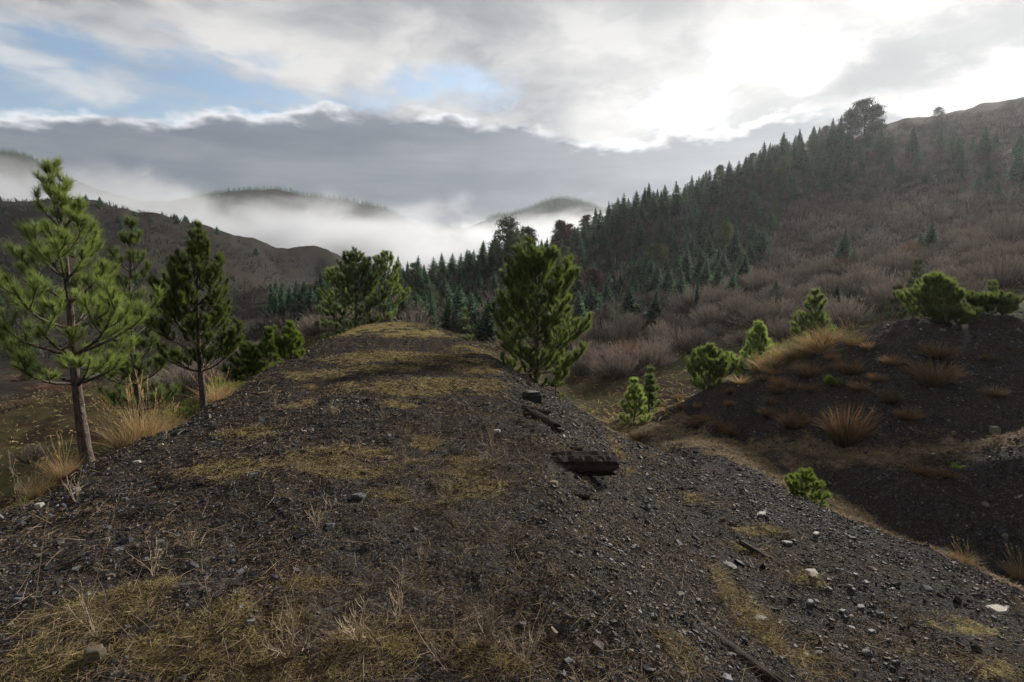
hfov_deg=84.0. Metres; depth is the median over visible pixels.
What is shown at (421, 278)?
fir tree
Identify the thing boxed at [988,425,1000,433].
rock
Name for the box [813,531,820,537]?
rock
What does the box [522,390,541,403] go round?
rock
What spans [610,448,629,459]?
grass tuft
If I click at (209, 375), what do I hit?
bare shrub
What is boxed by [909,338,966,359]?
grass tussock
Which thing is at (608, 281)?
fir tree
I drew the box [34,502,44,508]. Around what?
rock
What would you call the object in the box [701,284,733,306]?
bare shrub
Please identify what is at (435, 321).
fir tree
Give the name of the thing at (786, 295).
bare shrub
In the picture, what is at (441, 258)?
fir tree
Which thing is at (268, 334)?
pine seedling
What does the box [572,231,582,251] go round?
fir tree
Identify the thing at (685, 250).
fir tree
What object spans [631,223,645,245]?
fir tree
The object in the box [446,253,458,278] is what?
fir tree
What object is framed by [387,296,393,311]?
fir tree
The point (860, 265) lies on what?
bare shrub
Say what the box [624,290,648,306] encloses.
bare shrub
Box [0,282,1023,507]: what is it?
meadow grass
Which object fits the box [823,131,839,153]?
fir tree
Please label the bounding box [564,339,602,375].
bare shrub
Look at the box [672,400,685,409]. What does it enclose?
grass tussock
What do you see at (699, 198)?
fir tree
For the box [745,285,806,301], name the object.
bare shrub
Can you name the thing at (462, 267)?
fir tree
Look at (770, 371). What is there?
grass tuft
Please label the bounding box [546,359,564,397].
pine seedling
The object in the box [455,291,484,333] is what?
fir tree
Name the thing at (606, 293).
fir tree
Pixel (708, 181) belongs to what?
fir tree
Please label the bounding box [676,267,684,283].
fir tree
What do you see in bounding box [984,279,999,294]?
pine tree
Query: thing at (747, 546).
rotten timber
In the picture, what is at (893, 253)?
bare shrub
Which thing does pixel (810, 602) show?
rock
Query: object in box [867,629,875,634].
rock
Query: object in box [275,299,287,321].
fir tree
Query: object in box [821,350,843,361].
grass tussock
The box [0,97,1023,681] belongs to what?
ground
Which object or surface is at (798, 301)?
bare shrub
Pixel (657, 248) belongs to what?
pine tree
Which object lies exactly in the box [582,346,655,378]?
bare shrub
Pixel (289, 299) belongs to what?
fir tree
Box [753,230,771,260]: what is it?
fir tree
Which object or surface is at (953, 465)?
pine seedling
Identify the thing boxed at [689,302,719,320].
bare shrub
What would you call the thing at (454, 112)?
sky
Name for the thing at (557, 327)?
fir tree
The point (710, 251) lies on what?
fir tree
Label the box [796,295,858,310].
bare shrub
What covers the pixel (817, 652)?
rock
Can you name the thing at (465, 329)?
pine tree
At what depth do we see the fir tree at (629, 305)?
53.69 m
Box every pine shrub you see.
[895,271,966,319]
[925,302,984,326]
[963,288,1023,315]
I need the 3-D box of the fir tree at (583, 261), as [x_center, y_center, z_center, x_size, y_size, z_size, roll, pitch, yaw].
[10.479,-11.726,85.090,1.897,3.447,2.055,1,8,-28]
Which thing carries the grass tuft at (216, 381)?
on the ground at (320, 251)
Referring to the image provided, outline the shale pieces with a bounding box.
[0,320,1023,681]
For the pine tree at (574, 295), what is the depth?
62.22 m
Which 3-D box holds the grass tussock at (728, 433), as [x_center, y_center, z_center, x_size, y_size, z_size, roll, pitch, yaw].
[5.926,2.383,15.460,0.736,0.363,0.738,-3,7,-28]
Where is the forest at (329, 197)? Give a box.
[0,147,606,237]
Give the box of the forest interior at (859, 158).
[288,129,1023,315]
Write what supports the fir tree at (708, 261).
on the ground at (320, 251)
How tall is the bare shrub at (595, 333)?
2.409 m
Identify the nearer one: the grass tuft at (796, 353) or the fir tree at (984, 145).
the grass tuft at (796, 353)
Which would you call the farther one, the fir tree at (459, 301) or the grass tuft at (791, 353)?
the fir tree at (459, 301)
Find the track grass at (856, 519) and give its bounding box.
[594,405,1023,591]
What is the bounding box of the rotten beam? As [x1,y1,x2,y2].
[692,613,785,681]
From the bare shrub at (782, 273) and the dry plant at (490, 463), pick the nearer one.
the dry plant at (490, 463)
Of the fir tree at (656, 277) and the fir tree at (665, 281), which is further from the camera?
the fir tree at (656, 277)
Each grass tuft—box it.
[10,452,68,500]
[27,433,84,483]
[88,391,176,449]
[94,370,183,439]
[131,391,195,432]
[185,363,242,403]
[205,367,241,395]
[206,374,234,402]
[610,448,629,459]
[611,439,625,448]
[619,464,640,475]
[718,372,757,383]
[743,352,772,371]
[744,348,783,371]
[747,351,789,369]
[759,364,785,374]
[762,339,797,361]
[765,354,800,366]
[769,344,803,361]
[770,334,819,360]
[771,342,814,358]
[787,332,824,353]
[787,334,847,350]
[789,324,836,349]
[792,338,839,354]
[807,320,859,343]
[830,316,873,345]
[934,536,983,567]
[993,543,1023,580]
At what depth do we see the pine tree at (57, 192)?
5.67 m
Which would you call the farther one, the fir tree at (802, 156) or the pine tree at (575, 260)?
the fir tree at (802, 156)
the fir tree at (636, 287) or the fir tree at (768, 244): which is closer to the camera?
the fir tree at (636, 287)
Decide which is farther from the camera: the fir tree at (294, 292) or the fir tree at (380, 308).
the fir tree at (294, 292)
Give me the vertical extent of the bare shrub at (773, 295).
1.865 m
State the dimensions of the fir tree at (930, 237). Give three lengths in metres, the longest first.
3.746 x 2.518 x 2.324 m
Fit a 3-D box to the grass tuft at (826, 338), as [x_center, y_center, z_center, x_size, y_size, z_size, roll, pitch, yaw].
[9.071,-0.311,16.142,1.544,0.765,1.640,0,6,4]
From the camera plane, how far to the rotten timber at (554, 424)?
7.08 m
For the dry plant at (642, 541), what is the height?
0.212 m
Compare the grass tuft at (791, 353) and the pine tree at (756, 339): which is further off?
the pine tree at (756, 339)
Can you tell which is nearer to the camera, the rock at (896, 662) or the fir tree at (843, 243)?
the rock at (896, 662)
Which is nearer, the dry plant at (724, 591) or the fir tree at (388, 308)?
the dry plant at (724, 591)
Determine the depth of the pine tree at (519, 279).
13.56 m
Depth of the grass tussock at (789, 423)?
13.54 m
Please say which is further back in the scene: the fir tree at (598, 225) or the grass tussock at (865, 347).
the fir tree at (598, 225)
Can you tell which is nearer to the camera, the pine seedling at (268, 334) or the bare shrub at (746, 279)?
the pine seedling at (268, 334)
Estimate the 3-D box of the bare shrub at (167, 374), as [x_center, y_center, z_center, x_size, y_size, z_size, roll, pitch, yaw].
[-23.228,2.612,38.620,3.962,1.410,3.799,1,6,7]
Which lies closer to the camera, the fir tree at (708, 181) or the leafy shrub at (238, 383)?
the leafy shrub at (238, 383)
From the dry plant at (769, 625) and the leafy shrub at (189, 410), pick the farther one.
the leafy shrub at (189, 410)
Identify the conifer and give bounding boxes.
[16,335,41,354]
[39,273,53,290]
[39,291,53,304]
[96,196,103,205]
[115,214,121,221]
[118,221,124,229]
[132,269,141,283]
[173,214,180,223]
[214,226,221,234]
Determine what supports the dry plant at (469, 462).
on the ground at (320, 251)
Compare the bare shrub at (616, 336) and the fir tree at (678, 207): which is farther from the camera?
the fir tree at (678, 207)
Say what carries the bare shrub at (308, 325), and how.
on the ground at (320, 251)
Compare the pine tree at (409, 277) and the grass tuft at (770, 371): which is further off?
the pine tree at (409, 277)
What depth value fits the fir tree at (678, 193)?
104.72 m
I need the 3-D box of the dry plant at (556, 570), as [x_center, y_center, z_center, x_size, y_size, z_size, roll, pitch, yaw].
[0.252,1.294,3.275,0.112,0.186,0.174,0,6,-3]
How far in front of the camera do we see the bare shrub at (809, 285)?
50.84 m
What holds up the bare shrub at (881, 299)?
on the ground at (320, 251)
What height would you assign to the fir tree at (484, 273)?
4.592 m
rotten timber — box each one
[521,406,552,416]
[522,407,563,431]
[566,445,583,450]
[573,491,591,499]
[738,540,772,558]
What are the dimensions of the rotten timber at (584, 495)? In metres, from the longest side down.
0.242 x 0.084 x 0.059 m
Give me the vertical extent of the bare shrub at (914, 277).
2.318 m
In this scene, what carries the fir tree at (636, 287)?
on the ground at (320, 251)
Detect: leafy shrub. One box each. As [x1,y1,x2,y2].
[10,495,31,507]
[149,405,188,426]
[171,398,198,419]
[228,379,244,388]
[248,360,272,377]
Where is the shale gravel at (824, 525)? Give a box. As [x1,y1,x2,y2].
[0,305,1023,681]
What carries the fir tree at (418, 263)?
on the ground at (320, 251)
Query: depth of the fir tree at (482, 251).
89.17 m
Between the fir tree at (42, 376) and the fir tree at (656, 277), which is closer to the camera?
the fir tree at (42, 376)
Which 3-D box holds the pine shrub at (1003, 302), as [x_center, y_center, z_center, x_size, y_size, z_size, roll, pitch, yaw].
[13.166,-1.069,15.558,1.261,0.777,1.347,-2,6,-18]
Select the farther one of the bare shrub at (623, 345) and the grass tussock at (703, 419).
the bare shrub at (623, 345)
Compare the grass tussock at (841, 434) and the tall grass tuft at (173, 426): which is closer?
the tall grass tuft at (173, 426)
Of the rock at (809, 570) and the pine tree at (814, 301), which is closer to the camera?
the rock at (809, 570)
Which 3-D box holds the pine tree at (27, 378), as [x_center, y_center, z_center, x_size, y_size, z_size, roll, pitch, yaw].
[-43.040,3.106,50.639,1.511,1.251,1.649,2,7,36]
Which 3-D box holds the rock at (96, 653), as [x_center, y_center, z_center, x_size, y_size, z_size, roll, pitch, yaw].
[-1.788,1.351,2.440,0.093,0.081,0.063,-2,6,-17]
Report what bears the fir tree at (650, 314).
on the ground at (320, 251)
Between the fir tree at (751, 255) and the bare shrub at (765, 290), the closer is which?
the bare shrub at (765, 290)
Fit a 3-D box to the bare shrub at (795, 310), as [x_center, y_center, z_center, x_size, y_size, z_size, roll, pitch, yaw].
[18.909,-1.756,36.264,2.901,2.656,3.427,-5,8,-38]
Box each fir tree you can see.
[29,357,43,379]
[263,279,286,304]
[263,282,276,312]
[266,293,280,319]
[268,297,279,319]
[272,286,285,305]
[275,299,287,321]
[283,289,295,309]
[287,302,298,320]
[292,281,308,304]
[292,286,297,303]
[295,289,304,312]
[301,286,319,312]
[312,279,318,295]
[313,272,326,303]
[329,293,340,318]
[363,261,380,287]
[373,298,395,320]
[379,270,386,285]
[382,273,395,296]
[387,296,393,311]
[387,303,393,321]
[389,290,397,313]
[393,270,404,287]
[394,299,410,319]
[401,268,408,283]
[404,261,410,279]
[408,287,427,320]
[410,256,424,284]
[410,265,424,292]
[420,272,435,296]
[422,293,430,314]
[426,257,437,281]
[426,289,438,312]
[426,301,439,325]
[433,261,454,292]
[435,253,447,275]
[436,275,453,301]
[438,297,460,329]
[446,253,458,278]
[452,284,467,323]
[455,253,463,270]
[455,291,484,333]
[456,263,469,279]
[456,269,466,296]
[459,251,468,269]
[465,251,476,276]
[468,264,484,288]
[470,298,499,341]
[472,273,485,293]
[472,286,484,309]
[474,241,488,269]
[478,255,491,283]
[485,242,496,269]
[485,287,512,329]
[487,232,497,255]
[487,270,498,296]
[492,253,506,278]
[496,280,507,297]
[542,307,570,346]
[570,226,578,245]
[571,290,587,319]
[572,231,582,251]
[573,236,580,253]
[574,234,586,251]
[574,240,588,265]
[576,252,586,271]
[579,221,588,240]
[581,281,603,315]
[588,207,597,237]
[589,210,610,240]
[593,297,615,330]
[599,279,615,309]
[603,250,614,269]
[604,202,612,227]
[604,271,612,289]
[607,208,616,231]
[610,278,622,298]
[611,199,620,218]
[611,258,623,281]
[614,195,630,223]
[618,282,643,318]
[625,189,647,222]
[630,216,645,237]
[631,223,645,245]
[632,257,643,277]
[632,278,642,299]
[634,283,645,304]
[635,201,647,225]
[641,189,649,214]
[641,255,656,285]
[643,291,663,322]
[644,264,661,294]
[645,183,652,208]
[645,190,662,223]
[652,267,674,299]
[657,185,671,210]
[658,191,666,215]
[661,257,672,278]
[663,272,693,306]
[663,276,673,297]
[669,181,687,211]
[669,195,684,221]
[675,249,693,276]
[676,228,690,257]
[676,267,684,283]
[680,183,689,206]
[680,244,693,264]
[682,235,698,260]
[682,268,694,287]
[685,175,696,198]
[686,178,707,210]
[687,282,705,312]
[690,225,698,252]
[690,247,712,281]
[694,262,711,284]
[696,174,705,195]
[697,260,713,287]
[699,220,720,247]
[702,234,716,262]
[703,169,712,194]
[704,175,724,204]
[704,253,713,273]
[706,263,726,286]
[711,246,727,266]
[711,251,720,273]
[713,252,733,277]
[719,161,739,188]
[724,226,743,261]
[724,273,739,296]
[733,160,743,181]
[733,253,742,271]
[734,255,751,285]
[741,158,752,180]
[742,218,759,243]
[743,239,756,263]
[744,188,762,215]
[748,201,763,228]
[753,151,760,172]
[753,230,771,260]
[755,142,767,172]
[760,146,775,175]
[761,227,774,249]
[762,279,784,304]
[763,207,777,235]
[772,144,780,171]
[778,134,786,150]
[778,141,787,164]
[784,141,792,159]
[786,176,801,201]
[790,142,813,169]
[791,135,796,148]
[793,129,806,152]
[806,128,821,148]
[812,143,827,164]
[815,158,834,190]
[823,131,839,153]
[825,119,839,143]
[828,286,848,304]
[833,229,852,264]
[836,115,847,142]
[838,156,855,185]
[846,247,861,266]
[870,126,888,152]
[904,125,922,155]
[912,149,922,168]
[914,235,926,249]
[923,219,940,250]
[934,126,948,149]
[945,131,956,155]
[947,136,967,162]
[954,150,970,169]
[970,171,987,189]
[973,126,997,155]
[983,166,996,184]
[1005,142,1023,180]
[1008,131,1023,157]
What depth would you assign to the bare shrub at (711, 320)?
42.67 m
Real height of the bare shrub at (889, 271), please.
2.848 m
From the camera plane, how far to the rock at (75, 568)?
3.29 m
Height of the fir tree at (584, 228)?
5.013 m
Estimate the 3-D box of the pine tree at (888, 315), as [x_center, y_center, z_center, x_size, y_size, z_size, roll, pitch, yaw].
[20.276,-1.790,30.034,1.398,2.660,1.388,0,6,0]
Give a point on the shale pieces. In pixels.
(598, 644)
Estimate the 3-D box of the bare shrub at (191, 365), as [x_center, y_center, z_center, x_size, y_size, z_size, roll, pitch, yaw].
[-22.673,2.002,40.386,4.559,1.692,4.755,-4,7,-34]
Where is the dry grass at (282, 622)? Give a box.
[0,304,1023,681]
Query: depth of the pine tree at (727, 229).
80.12 m
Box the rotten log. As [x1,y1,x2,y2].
[550,450,618,475]
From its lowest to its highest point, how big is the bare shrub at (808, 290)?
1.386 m
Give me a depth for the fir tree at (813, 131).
140.10 m
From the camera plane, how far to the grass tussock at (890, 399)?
12.79 m
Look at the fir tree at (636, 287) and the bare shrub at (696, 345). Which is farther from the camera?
the fir tree at (636, 287)
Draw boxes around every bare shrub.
[4,442,56,463]
[145,371,197,390]
[154,366,207,392]
[158,359,225,378]
[193,366,228,386]
[194,357,237,375]
[227,347,266,360]
[263,326,309,341]
[296,315,327,335]
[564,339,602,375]
[569,330,593,347]
[580,337,611,357]
[582,318,619,343]
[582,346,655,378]
[589,300,629,334]
[590,339,652,360]
[599,322,642,348]
[602,311,654,337]
[608,338,643,365]
[617,312,643,321]
[620,303,648,315]
[623,314,652,330]
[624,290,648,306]
[624,341,679,368]
[635,327,670,350]
[635,336,680,357]
[640,291,667,305]
[641,305,671,316]
[644,289,669,307]
[647,326,715,347]
[649,319,678,336]
[654,312,691,329]
[654,323,705,341]
[655,311,672,323]
[663,284,720,314]
[675,327,724,353]
[676,309,742,330]
[687,282,709,293]
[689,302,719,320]
[689,304,725,322]
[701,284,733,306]
[701,322,730,338]
[703,279,727,291]
[717,286,756,306]
[718,291,760,304]
[718,295,756,313]
[720,329,748,344]
[721,295,770,323]
[725,273,762,286]
[726,293,757,317]
[729,273,747,290]
[729,304,790,326]
[741,268,781,290]
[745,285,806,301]
[747,316,789,331]
[756,282,792,296]
[756,287,801,303]
[758,296,798,319]
[764,288,791,309]
[766,319,794,338]
[767,266,801,284]
[774,273,825,287]
[775,276,794,289]
[779,290,811,311]
[783,296,837,331]
[786,283,826,296]
[792,262,823,281]
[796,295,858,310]
[799,281,818,293]
[802,257,848,279]
[802,298,882,324]
[806,258,840,272]
[807,274,842,286]
[811,272,838,283]
[813,276,847,294]
[816,275,847,289]
[819,262,856,277]
[822,276,867,302]
[824,294,878,327]
[833,254,864,272]
[840,261,884,292]
[846,267,900,295]
[849,258,871,272]
[851,262,881,282]
[854,279,901,309]
[861,249,886,266]
[863,275,909,314]
[865,263,898,277]
[869,248,928,267]
[872,256,930,287]
[882,269,930,298]
[889,249,949,267]
[891,243,926,255]
[892,251,917,268]
[892,264,974,281]
[897,271,951,289]
[900,238,924,257]
[928,266,986,287]
[930,263,962,280]
[937,234,955,247]
[955,261,999,279]
[958,275,992,302]
[959,224,987,240]
[960,254,1023,286]
[980,252,1023,280]
[982,265,1022,289]
[984,222,1023,244]
[988,225,1022,239]
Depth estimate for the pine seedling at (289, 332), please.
13.34 m
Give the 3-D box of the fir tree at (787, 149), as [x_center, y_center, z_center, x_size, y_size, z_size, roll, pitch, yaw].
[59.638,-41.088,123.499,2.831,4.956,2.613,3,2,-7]
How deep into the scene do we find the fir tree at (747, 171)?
119.27 m
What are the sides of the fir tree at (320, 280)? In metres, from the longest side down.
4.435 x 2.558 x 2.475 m
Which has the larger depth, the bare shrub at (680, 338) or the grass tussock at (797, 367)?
the bare shrub at (680, 338)
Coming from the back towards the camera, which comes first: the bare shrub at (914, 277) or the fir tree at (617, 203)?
the fir tree at (617, 203)
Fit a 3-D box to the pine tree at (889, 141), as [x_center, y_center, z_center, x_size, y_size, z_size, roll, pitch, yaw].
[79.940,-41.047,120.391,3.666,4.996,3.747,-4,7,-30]
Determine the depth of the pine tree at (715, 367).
18.53 m
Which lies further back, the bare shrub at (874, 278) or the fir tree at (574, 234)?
the fir tree at (574, 234)
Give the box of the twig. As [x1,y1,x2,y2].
[409,614,447,671]
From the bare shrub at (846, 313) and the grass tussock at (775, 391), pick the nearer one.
the grass tussock at (775, 391)
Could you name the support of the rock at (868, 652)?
on the ground at (320, 251)
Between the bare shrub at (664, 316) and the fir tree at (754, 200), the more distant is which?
the fir tree at (754, 200)
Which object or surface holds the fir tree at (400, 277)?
on the ground at (320, 251)
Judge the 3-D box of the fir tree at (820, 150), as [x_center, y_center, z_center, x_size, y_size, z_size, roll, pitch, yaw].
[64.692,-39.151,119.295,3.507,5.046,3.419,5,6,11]
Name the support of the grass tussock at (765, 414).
on the ground at (320, 251)
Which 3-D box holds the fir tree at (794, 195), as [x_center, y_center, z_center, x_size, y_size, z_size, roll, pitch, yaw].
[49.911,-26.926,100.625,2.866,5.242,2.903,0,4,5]
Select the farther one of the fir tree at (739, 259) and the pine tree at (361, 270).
the fir tree at (739, 259)
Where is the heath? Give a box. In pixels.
[0,196,324,357]
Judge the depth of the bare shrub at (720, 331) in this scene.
40.09 m
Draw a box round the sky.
[0,0,1023,228]
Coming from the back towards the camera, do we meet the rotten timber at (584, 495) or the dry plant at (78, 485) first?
the rotten timber at (584, 495)
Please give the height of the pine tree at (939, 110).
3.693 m
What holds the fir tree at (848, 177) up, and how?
on the ground at (320, 251)
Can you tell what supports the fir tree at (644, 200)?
on the ground at (320, 251)
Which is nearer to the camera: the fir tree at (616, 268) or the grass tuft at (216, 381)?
the grass tuft at (216, 381)
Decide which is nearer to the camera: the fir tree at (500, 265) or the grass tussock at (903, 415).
the grass tussock at (903, 415)
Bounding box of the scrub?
[257,101,1023,367]
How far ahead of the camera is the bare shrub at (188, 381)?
36.05 m
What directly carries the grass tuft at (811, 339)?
on the ground at (320, 251)
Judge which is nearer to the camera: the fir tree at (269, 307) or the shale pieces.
the shale pieces
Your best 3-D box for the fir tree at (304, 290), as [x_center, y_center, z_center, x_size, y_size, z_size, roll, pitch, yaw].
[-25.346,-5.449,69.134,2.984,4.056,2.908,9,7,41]
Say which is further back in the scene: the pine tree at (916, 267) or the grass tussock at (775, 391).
the pine tree at (916, 267)
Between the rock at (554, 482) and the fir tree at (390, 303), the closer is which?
the rock at (554, 482)
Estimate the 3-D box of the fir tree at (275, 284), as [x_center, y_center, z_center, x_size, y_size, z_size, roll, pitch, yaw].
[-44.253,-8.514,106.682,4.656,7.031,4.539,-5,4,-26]
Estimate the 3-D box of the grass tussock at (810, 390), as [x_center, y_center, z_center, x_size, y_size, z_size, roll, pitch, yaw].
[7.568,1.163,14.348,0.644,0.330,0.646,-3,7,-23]
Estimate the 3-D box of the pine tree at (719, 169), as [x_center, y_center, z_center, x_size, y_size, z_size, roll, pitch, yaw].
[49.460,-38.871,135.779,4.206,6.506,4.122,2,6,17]
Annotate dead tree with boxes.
[520,226,539,245]
[547,219,573,251]
[578,213,591,239]
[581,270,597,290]
[583,267,606,296]
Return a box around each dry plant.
[6,450,32,509]
[47,565,117,635]
[61,468,85,502]
[128,535,176,577]
[158,409,167,438]
[167,517,199,549]
[197,559,226,638]
[232,493,256,515]
[255,584,331,659]
[304,494,336,528]
[330,398,340,415]
[335,595,372,641]
[376,410,389,421]
[388,554,410,626]
[394,415,408,475]
[405,404,411,446]
[406,527,436,571]
[418,588,496,661]
[434,460,469,503]
[455,576,528,645]
[459,438,475,484]
[476,423,507,467]
[487,401,494,446]
[500,598,565,662]
[525,438,544,465]
[546,554,563,578]
[630,529,652,549]
[713,578,735,598]
[761,598,790,627]
[895,606,917,626]
[1009,592,1023,613]
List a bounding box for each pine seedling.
[219,340,265,381]
[255,323,282,366]
[272,318,305,359]
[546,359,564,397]
[783,467,831,507]
[823,375,842,386]
[949,462,965,469]
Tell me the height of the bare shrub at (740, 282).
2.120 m
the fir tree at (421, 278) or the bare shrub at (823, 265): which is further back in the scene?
the fir tree at (421, 278)
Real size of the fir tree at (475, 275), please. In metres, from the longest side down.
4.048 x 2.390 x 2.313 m
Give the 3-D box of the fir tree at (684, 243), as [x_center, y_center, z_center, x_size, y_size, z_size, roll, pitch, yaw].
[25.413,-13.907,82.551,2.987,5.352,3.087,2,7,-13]
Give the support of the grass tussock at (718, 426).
on the ground at (320, 251)
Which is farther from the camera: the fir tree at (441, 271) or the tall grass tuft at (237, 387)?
the fir tree at (441, 271)
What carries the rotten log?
on the ground at (320, 251)
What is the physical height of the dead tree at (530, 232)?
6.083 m
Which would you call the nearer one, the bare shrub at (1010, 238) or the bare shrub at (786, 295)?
the bare shrub at (786, 295)
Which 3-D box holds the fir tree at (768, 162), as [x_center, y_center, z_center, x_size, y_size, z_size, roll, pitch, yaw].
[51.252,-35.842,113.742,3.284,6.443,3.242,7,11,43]
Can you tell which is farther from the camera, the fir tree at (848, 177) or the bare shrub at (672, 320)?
the fir tree at (848, 177)
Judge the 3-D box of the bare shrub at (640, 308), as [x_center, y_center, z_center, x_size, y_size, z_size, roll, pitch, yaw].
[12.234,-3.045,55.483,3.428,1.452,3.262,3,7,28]
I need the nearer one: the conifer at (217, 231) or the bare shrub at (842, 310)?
the bare shrub at (842, 310)
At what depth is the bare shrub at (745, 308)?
42.27 m
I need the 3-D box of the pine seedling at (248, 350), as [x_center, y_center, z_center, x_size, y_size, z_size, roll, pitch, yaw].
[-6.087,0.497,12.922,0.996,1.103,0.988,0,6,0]
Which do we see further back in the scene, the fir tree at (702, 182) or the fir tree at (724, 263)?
the fir tree at (702, 182)
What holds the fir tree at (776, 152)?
on the ground at (320, 251)
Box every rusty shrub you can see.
[1,398,38,408]
[3,374,26,380]
[22,383,61,391]
[43,382,99,393]
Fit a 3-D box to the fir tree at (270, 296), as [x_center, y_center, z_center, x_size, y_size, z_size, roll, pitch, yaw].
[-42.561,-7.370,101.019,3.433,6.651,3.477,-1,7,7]
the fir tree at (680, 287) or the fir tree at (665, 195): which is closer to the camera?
the fir tree at (680, 287)
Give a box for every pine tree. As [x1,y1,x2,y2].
[0,154,166,465]
[16,370,37,380]
[89,214,183,430]
[130,219,245,411]
[302,283,312,291]
[312,266,358,338]
[328,245,388,333]
[363,249,411,322]
[403,268,421,293]
[408,262,423,274]
[421,283,439,303]
[424,270,436,285]
[461,307,473,340]
[486,233,592,386]
[488,215,524,269]
[553,245,573,267]
[563,223,579,240]
[564,287,582,306]
[567,254,583,272]
[571,291,582,305]
[572,279,587,292]
[617,376,652,426]
[639,365,661,414]
[641,243,671,268]
[684,342,736,389]
[711,164,725,184]
[712,222,734,252]
[726,319,779,375]
[747,153,756,164]
[772,287,837,349]
[774,155,793,176]
[805,133,821,152]
[819,125,832,145]
[836,108,865,139]
[843,97,887,136]
[868,109,887,133]
[878,136,899,156]
[882,283,908,323]
[902,258,926,317]
[931,107,946,118]
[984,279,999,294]
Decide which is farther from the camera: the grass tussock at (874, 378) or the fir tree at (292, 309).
the fir tree at (292, 309)
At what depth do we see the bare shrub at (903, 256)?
50.91 m
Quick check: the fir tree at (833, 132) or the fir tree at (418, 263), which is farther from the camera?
the fir tree at (833, 132)
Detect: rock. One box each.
[11,597,25,602]
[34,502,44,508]
[71,566,81,571]
[83,644,106,664]
[105,573,115,578]
[120,497,129,500]
[351,492,366,499]
[493,429,500,433]
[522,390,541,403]
[549,480,558,484]
[678,591,683,597]
[722,561,737,571]
[756,615,767,622]
[757,511,765,516]
[781,540,793,545]
[802,569,818,574]
[806,599,813,606]
[808,572,817,582]
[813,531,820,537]
[815,650,823,655]
[839,609,847,614]
[857,604,864,610]
[862,648,872,655]
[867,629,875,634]
[891,660,900,664]
[985,604,1008,613]
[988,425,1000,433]
[1001,534,1008,539]
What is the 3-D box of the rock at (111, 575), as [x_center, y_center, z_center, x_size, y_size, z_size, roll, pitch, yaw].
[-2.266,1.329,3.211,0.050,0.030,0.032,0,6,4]
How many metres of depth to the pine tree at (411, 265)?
86.87 m
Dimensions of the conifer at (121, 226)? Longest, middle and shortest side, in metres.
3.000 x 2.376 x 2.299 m
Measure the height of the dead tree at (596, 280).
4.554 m
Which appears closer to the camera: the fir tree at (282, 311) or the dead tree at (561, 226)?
the fir tree at (282, 311)
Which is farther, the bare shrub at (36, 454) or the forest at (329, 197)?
the forest at (329, 197)
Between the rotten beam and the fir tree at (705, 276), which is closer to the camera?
the rotten beam
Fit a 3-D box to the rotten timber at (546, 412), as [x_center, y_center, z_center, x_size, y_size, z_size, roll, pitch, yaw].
[0.332,0.959,7.753,0.444,0.101,0.141,8,8,16]
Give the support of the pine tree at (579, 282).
on the ground at (320, 251)
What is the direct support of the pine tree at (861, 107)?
on the ground at (320, 251)
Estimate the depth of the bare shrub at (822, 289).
45.53 m
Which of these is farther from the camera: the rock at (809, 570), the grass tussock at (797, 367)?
the grass tussock at (797, 367)
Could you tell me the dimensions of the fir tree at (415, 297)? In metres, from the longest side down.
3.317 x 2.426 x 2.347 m
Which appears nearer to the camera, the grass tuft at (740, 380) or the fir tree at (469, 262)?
the grass tuft at (740, 380)
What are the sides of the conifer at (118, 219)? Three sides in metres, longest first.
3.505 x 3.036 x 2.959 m
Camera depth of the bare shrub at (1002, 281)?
34.95 m
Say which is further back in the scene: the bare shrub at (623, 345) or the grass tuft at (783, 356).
the bare shrub at (623, 345)
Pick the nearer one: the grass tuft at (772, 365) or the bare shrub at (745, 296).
the grass tuft at (772, 365)
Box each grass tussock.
[624,430,646,440]
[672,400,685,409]
[673,393,683,399]
[686,415,700,427]
[691,413,712,423]
[692,402,701,409]
[709,418,731,430]
[715,424,740,435]
[723,387,737,394]
[723,400,734,406]
[753,405,778,417]
[754,374,772,381]
[762,393,778,405]
[765,381,790,394]
[769,375,790,385]
[769,408,809,429]
[782,380,801,390]
[790,360,829,378]
[791,361,810,372]
[798,382,823,393]
[806,397,891,447]
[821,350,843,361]
[826,357,872,375]
[846,380,874,391]
[857,341,874,349]
[863,372,887,381]
[872,354,906,365]
[872,385,905,403]
[890,406,928,420]
[896,354,975,387]
[905,462,939,475]
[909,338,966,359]
[929,466,965,478]
[975,385,1014,397]
[978,351,1000,362]
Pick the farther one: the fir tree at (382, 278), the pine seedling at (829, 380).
the fir tree at (382, 278)
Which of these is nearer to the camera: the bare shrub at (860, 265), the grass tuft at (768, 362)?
the grass tuft at (768, 362)
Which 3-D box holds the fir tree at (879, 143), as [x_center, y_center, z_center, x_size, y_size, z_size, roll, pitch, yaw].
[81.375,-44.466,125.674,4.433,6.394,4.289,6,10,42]
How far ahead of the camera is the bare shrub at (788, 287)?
51.67 m
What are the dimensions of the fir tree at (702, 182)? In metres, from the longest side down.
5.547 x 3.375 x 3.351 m
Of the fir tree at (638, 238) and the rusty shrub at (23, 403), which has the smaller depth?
the rusty shrub at (23, 403)
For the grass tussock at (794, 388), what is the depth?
14.86 m
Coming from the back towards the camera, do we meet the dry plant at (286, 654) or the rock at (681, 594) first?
the rock at (681, 594)

